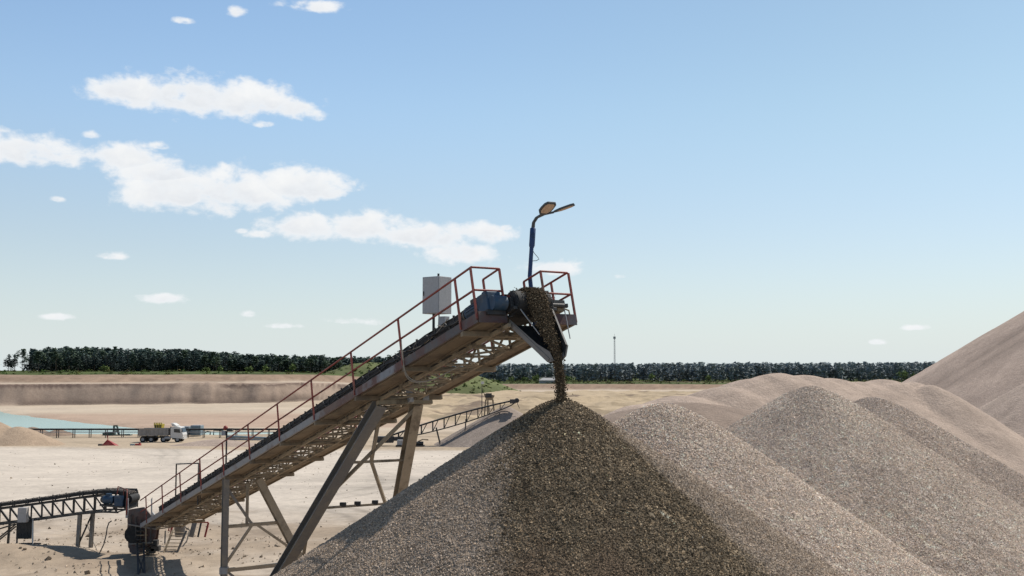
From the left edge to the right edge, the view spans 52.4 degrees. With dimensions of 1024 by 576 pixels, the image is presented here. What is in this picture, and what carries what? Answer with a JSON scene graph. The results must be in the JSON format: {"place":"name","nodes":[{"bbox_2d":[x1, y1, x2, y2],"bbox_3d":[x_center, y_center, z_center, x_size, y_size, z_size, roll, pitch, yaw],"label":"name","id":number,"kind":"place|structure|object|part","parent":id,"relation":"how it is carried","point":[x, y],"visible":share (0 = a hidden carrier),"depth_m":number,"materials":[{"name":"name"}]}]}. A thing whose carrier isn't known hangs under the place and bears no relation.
{"place":"outdoors","nodes":[
{"label":"outdoors","id":0,"kind":"place"},
{"bbox_2d":[0,412,272,434],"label":"water","id":1,"kind":"structure","parent":0,"point":[12,420],"depth_m":252.20,"materials":[{"name":"teal liquid"}]},
{"bbox_2d":[102,425,132,435],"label":"pump pontoon","id":2,"kind":"object","parent":1,"relation":"on","point":[113,433],"visible":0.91,"depth_m":204.25,"materials":[{"name":"metal"}]},
{"bbox_2d":[174,524,185,536],"bbox_3d":[-16.989,12.167,53.205,0.640,1.070,0.640,0,-5,0],"label":"plastic bin","id":3,"kind":"object","parent":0,"point":[178,529],"visible":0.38,"depth_m":52.96,"materials":[{"name":"plastic"}]},
{"bbox_2d":[326,362,517,393],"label":"grass mound terrain","id":4,"kind":"structure","parent":0,"point":[468,388],"depth_m":542.55,"materials":[{"name":"grass"},{"name":"green plant"}]},
{"bbox_2d":[0,371,903,575],"bbox_3d":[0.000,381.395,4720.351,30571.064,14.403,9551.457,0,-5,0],"label":"ground","id":5,"kind":"structure","parent":0,"point":[149,399],"depth_m":144.25,"materials":[{"name":"beige sand"}]},
{"bbox_2d":[3,354,14,369],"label":"pine tree","id":6,"kind":"object","parent":5,"relation":"on","point":[8,361],"visible":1,"depth_m":652.28,"materials":[{"name":"green plant"}]},
{"bbox_2d":[11,354,17,369],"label":"pine tree","id":7,"kind":"object","parent":5,"relation":"on","point":[15,362],"visible":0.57,"depth_m":666.24,"materials":[{"name":"green plant"}]},
{"bbox_2d":[14,349,28,363],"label":"pine tree","id":8,"kind":"object","parent":5,"relation":"on","point":[24,355],"visible":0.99,"depth_m":639.03,"materials":[{"name":"green plant"}]},
{"bbox_2d":[16,507,33,543],"bbox_3d":[-24.544,11.962,52.324,0.978,1.831,0.490,0,-5,0],"label":"switch cabinet","id":9,"kind":"object","parent":5,"relation":"on","point":[24,528],"visible":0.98,"depth_m":52.45,"materials":[{"name":"metal"}]},
{"bbox_2d":[17,354,40,370],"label":"pine tree","id":10,"kind":"object","parent":5,"relation":"on","point":[30,366],"visible":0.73,"depth_m":652.28,"materials":[{"name":"green plant"}]},
{"bbox_2d":[0,422,64,445],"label":"sand heap","id":11,"kind":"object","parent":5,"relation":"on","point":[16,436],"visible":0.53,"depth_m":167.97,"materials":[{"name":"beige sand"}]},
{"bbox_2d":[29,427,47,433],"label":"spoil mound","id":12,"kind":"object","parent":5,"relation":"on","point":[44,431],"visible":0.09,"depth_m":204.66,"materials":[{"name":"beige sand"}]},
{"bbox_2d":[31,351,48,370],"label":"pine tree","id":13,"kind":"object","parent":5,"relation":"on","point":[37,354],"visible":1,"depth_m":638.95,"materials":[{"name":"green plant"}]},
{"bbox_2d":[41,350,57,370],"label":"pine tree","id":14,"kind":"object","parent":5,"relation":"on","point":[46,366],"visible":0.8,"depth_m":651.97,"materials":[{"name":"green plant"}]},
{"bbox_2d":[46,352,56,366],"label":"pine tree","id":15,"kind":"object","parent":5,"relation":"on","point":[49,353],"visible":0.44,"depth_m":661.17,"materials":[{"name":"green plant"}]},
{"bbox_2d":[50,351,62,371],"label":"pine tree","id":16,"kind":"object","parent":5,"relation":"on","point":[55,355],"visible":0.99,"depth_m":638.85,"materials":[{"name":"green plant"}]},
{"bbox_2d":[44,430,75,435],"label":"spoil mound","id":17,"kind":"object","parent":5,"relation":"on","point":[61,433],"visible":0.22,"depth_m":203.69,"materials":[{"name":"beige sand"}]},
{"bbox_2d":[55,351,65,369],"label":"pine tree","id":18,"kind":"object","parent":5,"relation":"on","point":[59,363],"visible":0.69,"depth_m":656.28,"materials":[{"name":"green plant"}]},
{"bbox_2d":[62,348,75,369],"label":"pine tree","id":19,"kind":"object","parent":5,"relation":"on","point":[70,350],"visible":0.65,"depth_m":646.92,"materials":[{"name":"green plant"}]},
{"bbox_2d":[0,486,139,547],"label":"feeder conveyor","id":20,"kind":"object","parent":5,"relation":"on","point":[125,500],"visible":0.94,"depth_m":52.06,"materials":[{"name":"metal"}]},
{"bbox_2d":[0,488,135,502],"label":"belt gravel","id":21,"kind":"structure","parent":20,"relation":"on","point":[130,491],"depth_m":52.34,"materials":[{"name":"brown gravel"}]},
{"bbox_2d":[99,521,111,552],"bbox_3d":[-19.947,12.224,51.083,0.163,1.440,1.044,0,-5,5],"label":"power cable","id":22,"kind":"object","parent":20,"relation":"hanging from","point":[105,535],"visible":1,"depth_m":50.97,"materials":[{"name":"rubber"}]},
{"bbox_2d":[64,351,75,369],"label":"pine tree","id":23,"kind":"object","parent":5,"relation":"on","point":[69,361],"visible":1,"depth_m":639.09,"materials":[{"name":"green plant"}]},
{"bbox_2d":[72,351,84,367],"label":"pine tree","id":24,"kind":"object","parent":5,"relation":"on","point":[77,358],"visible":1,"depth_m":640.13,"materials":[{"name":"green plant"}]},
{"bbox_2d":[75,352,91,368],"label":"pine tree","id":25,"kind":"object","parent":5,"relation":"on","point":[83,356],"visible":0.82,"depth_m":650.67,"materials":[{"name":"green plant"}]},
{"bbox_2d":[80,355,97,370],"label":"pine tree","id":26,"kind":"object","parent":5,"relation":"on","point":[88,362],"visible":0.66,"depth_m":658.11,"materials":[{"name":"green plant"}]},
{"bbox_2d":[89,351,99,371],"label":"pine tree","id":27,"kind":"object","parent":5,"relation":"on","point":[94,361],"visible":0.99,"depth_m":651.02,"materials":[{"name":"green plant"}]},
{"bbox_2d":[97,351,110,370],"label":"pine tree","id":28,"kind":"object","parent":5,"relation":"on","point":[102,354],"visible":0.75,"depth_m":663.17,"materials":[{"name":"green plant"}]},
{"bbox_2d":[96,351,116,368],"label":"pine tree","id":29,"kind":"object","parent":5,"relation":"on","point":[110,357],"visible":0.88,"depth_m":649.15,"materials":[{"name":"green plant"}]},
{"bbox_2d":[98,435,118,445],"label":"red cone machine","id":30,"kind":"object","parent":5,"relation":"on","point":[107,442],"visible":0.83,"depth_m":166.23,"materials":[{"name":"metal"}]},
{"bbox_2d":[103,350,119,368],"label":"pine tree","id":31,"kind":"object","parent":5,"relation":"on","point":[115,357],"visible":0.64,"depth_m":655.12,"materials":[{"name":"green plant"}]},
{"bbox_2d":[115,351,130,371],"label":"pine tree","id":32,"kind":"object","parent":5,"relation":"on","point":[119,359],"visible":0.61,"depth_m":649.57,"materials":[{"name":"green plant"}]},
{"bbox_2d":[118,350,134,371],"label":"pine tree","id":33,"kind":"object","parent":5,"relation":"on","point":[128,360],"visible":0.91,"depth_m":644.43,"materials":[{"name":"green plant"}]},
{"bbox_2d":[129,353,139,368],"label":"pine tree","id":34,"kind":"object","parent":5,"relation":"on","point":[134,362],"visible":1,"depth_m":639.46,"materials":[{"name":"green plant"}]},
{"bbox_2d":[136,349,147,369],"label":"pine tree","id":35,"kind":"object","parent":5,"relation":"on","point":[144,360],"visible":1,"depth_m":642.78,"materials":[{"name":"green plant"}]},
{"bbox_2d":[136,355,154,369],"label":"pine tree","id":36,"kind":"object","parent":5,"relation":"on","point":[146,366],"visible":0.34,"depth_m":656.63,"materials":[{"name":"green plant"}]},
{"bbox_2d":[146,351,158,370],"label":"pine tree","id":37,"kind":"object","parent":5,"relation":"on","point":[153,361],"visible":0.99,"depth_m":641.46,"materials":[{"name":"green plant"}]},
{"bbox_2d":[29,428,277,437],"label":"field conveyor","id":38,"kind":"object","parent":5,"relation":"on","point":[188,429],"visible":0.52,"depth_m":198.60,"materials":[{"name":"metal"}]},
{"bbox_2d":[152,354,163,370],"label":"pine tree","id":39,"kind":"object","parent":5,"relation":"on","point":[157,366],"visible":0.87,"depth_m":649.93,"materials":[{"name":"green plant"}]},
{"bbox_2d":[154,423,164,427],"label":"yellow hopper","id":40,"kind":"object","parent":5,"relation":"on","point":[159,425],"visible":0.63,"depth_m":201.52,"materials":[{"name":"paint"}]},
{"bbox_2d":[156,352,162,362],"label":"pine tree","id":41,"kind":"object","parent":5,"relation":"on","point":[158,353],"visible":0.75,"depth_m":654.85,"materials":[{"name":"green plant"}]},
{"bbox_2d":[138,423,186,441],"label":"tipper truck","id":42,"kind":"object","parent":5,"relation":"on","point":[177,433],"visible":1,"depth_m":178.41,"materials":[{"name":"metal"}]},
{"bbox_2d":[159,354,173,369],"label":"pine tree","id":43,"kind":"object","parent":5,"relation":"on","point":[163,357],"visible":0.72,"depth_m":650.91,"materials":[{"name":"green plant"}]},
{"bbox_2d":[161,349,183,368],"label":"pine tree","id":44,"kind":"object","parent":5,"relation":"on","point":[172,357],"visible":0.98,"depth_m":647.38,"materials":[{"name":"green plant"}]},
{"bbox_2d":[163,530,186,552],"bbox_3d":[-16.960,12.737,51.956,1.071,1.129,1.249,0,-5,0],"label":"access ladder","id":45,"kind":"object","parent":5,"relation":"on","point":[169,539],"visible":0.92,"depth_m":52.04,"materials":[{"name":"metal"}]},
{"bbox_2d":[172,352,183,369],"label":"pine tree","id":46,"kind":"object","parent":5,"relation":"on","point":[177,363],"visible":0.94,"depth_m":646.32,"materials":[{"name":"green plant"}]},
{"bbox_2d":[180,350,188,360],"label":"pine tree","id":47,"kind":"object","parent":5,"relation":"on","point":[184,354],"visible":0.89,"depth_m":648.54,"materials":[{"name":"green plant"}]},
{"bbox_2d":[182,351,191,370],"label":"pine tree","id":48,"kind":"object","parent":5,"relation":"on","point":[186,364],"visible":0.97,"depth_m":642.73,"materials":[{"name":"green plant"}]},
{"bbox_2d":[168,522,208,546],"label":"metal steps","id":49,"kind":"object","parent":5,"relation":"on","point":[191,532],"visible":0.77,"depth_m":55.02,"materials":[{"name":"metal"}]},
{"bbox_2d":[181,351,203,371],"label":"pine tree","id":50,"kind":"object","parent":5,"relation":"on","point":[194,367],"visible":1,"depth_m":641.80,"materials":[{"name":"green plant"}]},
{"bbox_2d":[190,425,203,434],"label":"storage container","id":51,"kind":"object","parent":5,"relation":"on","point":[196,432],"visible":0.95,"depth_m":202.34,"materials":[{"name":"metal"}]},
{"bbox_2d":[200,353,208,368],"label":"pine tree","id":52,"kind":"object","parent":5,"relation":"on","point":[205,363],"visible":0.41,"depth_m":662.29,"materials":[{"name":"green plant"}]},
{"bbox_2d":[200,356,210,370],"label":"pine tree","id":53,"kind":"object","parent":5,"relation":"on","point":[204,358],"visible":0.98,"depth_m":649.46,"materials":[{"name":"green plant"}]},
{"bbox_2d":[23,346,390,372],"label":"pine wood","id":54,"kind":"object","parent":5,"relation":"on","point":[346,361],"visible":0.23,"depth_m":676.63,"materials":[{"name":"green plant"}]},
{"bbox_2d":[170,439,256,446],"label":"crushed stone heap","id":55,"kind":"object","parent":5,"relation":"on","point":[216,442],"visible":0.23,"depth_m":165.75,"materials":[{"name":"beige gravel"}]},
{"bbox_2d":[208,351,222,370],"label":"pine tree","id":56,"kind":"object","parent":5,"relation":"on","point":[212,354],"visible":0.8,"depth_m":653.62,"materials":[{"name":"green plant"}]},
{"bbox_2d":[211,357,220,370],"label":"pine tree","id":57,"kind":"object","parent":5,"relation":"on","point":[214,360],"visible":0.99,"depth_m":638.72,"materials":[{"name":"green plant"}]},
{"bbox_2d":[0,452,439,575],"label":"rubble","id":58,"kind":"object","parent":5,"relation":"on","point":[87,571],"visible":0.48,"depth_m":52.66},
{"bbox_2d":[215,357,228,371],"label":"pine tree","id":59,"kind":"object","parent":5,"relation":"on","point":[223,361],"visible":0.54,"depth_m":662.59,"materials":[{"name":"green plant"}]},
{"bbox_2d":[223,357,233,370],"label":"pine tree","id":60,"kind":"object","parent":5,"relation":"on","point":[230,364],"visible":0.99,"depth_m":647.06,"materials":[{"name":"green plant"}]},
{"bbox_2d":[229,356,237,371],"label":"pine tree","id":61,"kind":"object","parent":5,"relation":"on","point":[235,361],"visible":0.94,"depth_m":651.73,"materials":[{"name":"green plant"}]},
{"bbox_2d":[237,356,247,371],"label":"pine tree","id":62,"kind":"object","parent":5,"relation":"on","point":[242,363],"visible":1,"depth_m":653.57,"materials":[{"name":"green plant"}]},
{"bbox_2d":[227,435,265,439],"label":"pipe run","id":63,"kind":"object","parent":5,"relation":"on","point":[234,437],"visible":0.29,"depth_m":188.26,"materials":[{"name":"metal"}]},
{"bbox_2d":[245,358,255,368],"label":"pine tree","id":64,"kind":"object","parent":5,"relation":"on","point":[250,363],"visible":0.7,"depth_m":661.03,"materials":[{"name":"green plant"}]},
{"bbox_2d":[251,356,258,365],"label":"pine tree","id":65,"kind":"object","parent":5,"relation":"on","point":[255,359],"visible":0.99,"depth_m":643.52,"materials":[{"name":"green plant"}]},
{"bbox_2d":[253,358,273,370],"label":"pine tree","id":66,"kind":"object","parent":5,"relation":"on","point":[262,363],"visible":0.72,"depth_m":641.02,"materials":[{"name":"green plant"}]},
{"bbox_2d":[258,354,270,368],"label":"pine tree","id":67,"kind":"object","parent":5,"relation":"on","point":[267,358],"visible":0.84,"depth_m":645.67,"materials":[{"name":"green plant"}]},
{"bbox_2d":[262,364,270,371],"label":"leafy bush","id":68,"kind":"object","parent":5,"relation":"on","point":[266,367],"visible":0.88,"depth_m":622.38,"materials":[{"name":"green plant"}]},
{"bbox_2d":[267,356,278,369],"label":"pine tree","id":69,"kind":"object","parent":5,"relation":"on","point":[275,365],"visible":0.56,"depth_m":659.74,"materials":[{"name":"green plant"}]},
{"bbox_2d":[270,357,281,370],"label":"pine tree","id":70,"kind":"object","parent":5,"relation":"on","point":[278,359],"visible":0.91,"depth_m":652.34,"materials":[{"name":"green plant"}]},
{"bbox_2d":[279,360,289,371],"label":"pine tree","id":71,"kind":"object","parent":5,"relation":"on","point":[283,361],"visible":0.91,"depth_m":640.41,"materials":[{"name":"green plant"}]},
{"bbox_2d":[279,359,295,370],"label":"pine tree","id":72,"kind":"object","parent":5,"relation":"on","point":[283,368],"visible":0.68,"depth_m":639.88,"materials":[{"name":"green plant"}]},
{"bbox_2d":[289,363,296,371],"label":"leafy bush","id":73,"kind":"object","parent":5,"relation":"on","point":[292,366],"visible":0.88,"depth_m":625.98,"materials":[{"name":"green plant"}]},
{"bbox_2d":[288,359,298,371],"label":"pine tree","id":74,"kind":"object","parent":5,"relation":"on","point":[293,362],"visible":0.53,"depth_m":638.03,"materials":[{"name":"green plant"}]},
{"bbox_2d":[295,359,305,372],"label":"pine tree","id":75,"kind":"object","parent":5,"relation":"on","point":[299,363],"visible":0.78,"depth_m":651.96,"materials":[{"name":"green plant"}]},
{"bbox_2d":[303,359,314,371],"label":"pine tree","id":76,"kind":"object","parent":5,"relation":"on","point":[310,361],"visible":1,"depth_m":638.70,"materials":[{"name":"green plant"}]},
{"bbox_2d":[311,357,320,371],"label":"pine tree","id":77,"kind":"object","parent":5,"relation":"on","point":[313,368],"visible":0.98,"depth_m":642.17,"materials":[{"name":"green plant"}]},
{"bbox_2d":[316,356,324,371],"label":"pine tree","id":78,"kind":"object","parent":5,"relation":"on","point":[320,363],"visible":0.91,"depth_m":646.84,"materials":[{"name":"green plant"}]},
{"bbox_2d":[322,360,330,367],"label":"pine tree","id":79,"kind":"object","parent":5,"relation":"on","point":[325,363],"visible":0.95,"depth_m":638.78,"materials":[{"name":"green plant"}]},
{"bbox_2d":[329,358,339,368],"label":"pine tree","id":80,"kind":"object","parent":5,"relation":"on","point":[331,360],"visible":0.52,"depth_m":659.28,"materials":[{"name":"green plant"}]},
{"bbox_2d":[331,359,341,366],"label":"pine tree","id":81,"kind":"object","parent":5,"relation":"on","point":[336,363],"visible":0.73,"depth_m":649.99,"materials":[{"name":"green plant"}]},
{"bbox_2d":[124,266,576,575],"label":"stacking conveyor","id":82,"kind":"object","parent":5,"relation":"on","point":[487,316],"visible":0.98,"depth_m":30.36,"materials":[{"name":"metal"}]},
{"bbox_2d":[221,426,232,462],"bbox_3d":[-11.456,6.524,41.815,0.428,1.974,0.200,0,-5,0],"label":"beacon post","id":83,"kind":"object","parent":82,"relation":"attached to","point":[227,429],"visible":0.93,"depth_m":41.80,"materials":[{"name":"metal"}]},
{"bbox_2d":[422,273,450,329],"bbox_3d":[-2.097,0.834,29.242,0.690,2.490,0.572,-3,-6,37],"label":"control cabinet","id":84,"kind":"object","parent":82,"relation":"attached to","point":[437,302],"visible":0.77,"depth_m":29.10,"materials":[{"name":"metal"}]},
{"bbox_3d":[-2.281,0.196,29.105,0.570,0.980,0.008,-3,-6,37],"label":"door","id":85,"kind":"part","parent":84,"relation":"part of","materials":[{"name":"grey metal"}]},
{"bbox_2d":[512,287,572,402],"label":"falling gravel","id":86,"kind":"structure","parent":82,"relation":"attached to","point":[538,302],"depth_m":23.18,"materials":[{"name":"gravel"}]},
{"bbox_2d":[528,201,574,325],"bbox_3d":[0.964,-0.565,24.973,1.163,3.068,1.084,0,-5,0],"label":"twin lamp post","id":87,"kind":"object","parent":82,"relation":"attached to","point":[547,208],"visible":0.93,"depth_m":25.38,"materials":[{"name":"metal"}]},
{"bbox_2d":[396,439,427,446],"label":"pump skid","id":88,"kind":"object","parent":5,"relation":"on","point":[419,443],"visible":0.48,"depth_m":167.07,"materials":[{"name":"metal"}]},
{"bbox_2d":[377,398,518,444],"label":"distant stacker","id":89,"kind":"object","parent":5,"relation":"on","point":[392,439],"visible":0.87,"depth_m":171.95,"materials":[{"name":"metal"}]},
{"bbox_2d":[0,362,900,392],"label":"scrub","id":90,"kind":"object","parent":5,"relation":"on","point":[182,370],"visible":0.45,"depth_m":496.29,"materials":[{"name":"green plant"}]},
{"bbox_2d":[434,406,522,446],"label":"crushed stone heap","id":91,"kind":"object","parent":5,"relation":"on","point":[475,432],"visible":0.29,"depth_m":170.91,"materials":[{"name":"grey gravel"}]},
{"bbox_2d":[484,393,494,414],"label":"screening hopper","id":92,"kind":"object","parent":5,"relation":"on","point":[489,396],"visible":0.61,"depth_m":195.03,"materials":[{"name":"metal"}]},
{"bbox_2d":[532,374,542,383],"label":"leafy bush","id":93,"kind":"object","parent":5,"relation":"on","point":[536,377],"visible":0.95,"depth_m":686.99,"materials":[{"name":"green plant"}]},
{"bbox_2d":[539,378,554,383],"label":"grey barn","id":94,"kind":"structure","parent":5,"relation":"on","point":[543,380],"depth_m":694.24,"materials":[{"name":"grey metal"}]},
{"bbox_2d":[273,399,844,575],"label":"gravel pile","id":95,"kind":"object","parent":5,"relation":"on","point":[561,488],"visible":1,"depth_m":19.94,"materials":[{"name":"grey gravel"}]},
{"bbox_2d":[613,334,615,368],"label":"radio mast","id":96,"kind":"object","parent":5,"relation":"on","point":[614,337],"visible":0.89,"depth_m":818.92,"materials":[{"name":"grey metal"}]},
{"bbox_2d":[648,373,655,380],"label":"leafy bush","id":97,"kind":"object","parent":5,"relation":"on","point":[650,375],"visible":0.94,"depth_m":737.03,"materials":[{"name":"green plant"}]},
{"bbox_2d":[603,402,752,428],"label":"sand bank","id":98,"kind":"structure","parent":5,"relation":"on","point":[725,417],"depth_m":62.55,"materials":[{"name":"beige sand"}]},
{"bbox_2d":[452,361,935,381],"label":"pine wood","id":99,"kind":"object","parent":5,"relation":"on","point":[700,371],"visible":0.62,"depth_m":810.27,"materials":[{"name":"green plant"}]},
{"bbox_2d":[613,402,940,575],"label":"gravel pile","id":100,"kind":"object","parent":5,"relation":"on","point":[784,501],"visible":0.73,"depth_m":24.44,"materials":[{"name":"grey gravel"}]},
{"bbox_2d":[606,373,1023,475],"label":"sand ridge","id":101,"kind":"structure","parent":5,"relation":"on","point":[968,423],"depth_m":77.01,"materials":[{"name":"beige sand"}]},
{"bbox_2d":[726,385,1023,575],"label":"gravel pile","id":102,"kind":"object","parent":5,"relation":"on","point":[936,512],"visible":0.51,"depth_m":35.33,"materials":[{"name":"grey gravel"}]},
{"bbox_2d":[896,370,907,380],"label":"leafy bush","id":103,"kind":"object","parent":5,"relation":"on","point":[905,373],"visible":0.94,"depth_m":767.91,"materials":[{"name":"green plant"}]},
{"bbox_2d":[853,397,1023,506],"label":"gravel pile","id":104,"kind":"object","parent":5,"relation":"on","point":[1002,478],"visible":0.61,"depth_m":42.80,"materials":[{"name":"grey gravel"}]},
{"bbox_2d":[902,311,1023,407],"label":"sand heap","id":105,"kind":"object","parent":5,"relation":"on","point":[983,369],"visible":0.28,"depth_m":135.80,"materials":[{"name":"beige sand"}]},
{"bbox_2d":[978,383,1023,437],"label":"sand heap","id":106,"kind":"object","parent":5,"relation":"on","point":[1006,409],"visible":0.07,"depth_m":96.87,"materials":[{"name":"beige sand"}]},
{"bbox_2d":[0,0,1023,370],"label":"sky","id":107,"kind":"structure","parent":0,"point":[754,181],"materials":[{"name":"blue"}]}
]}

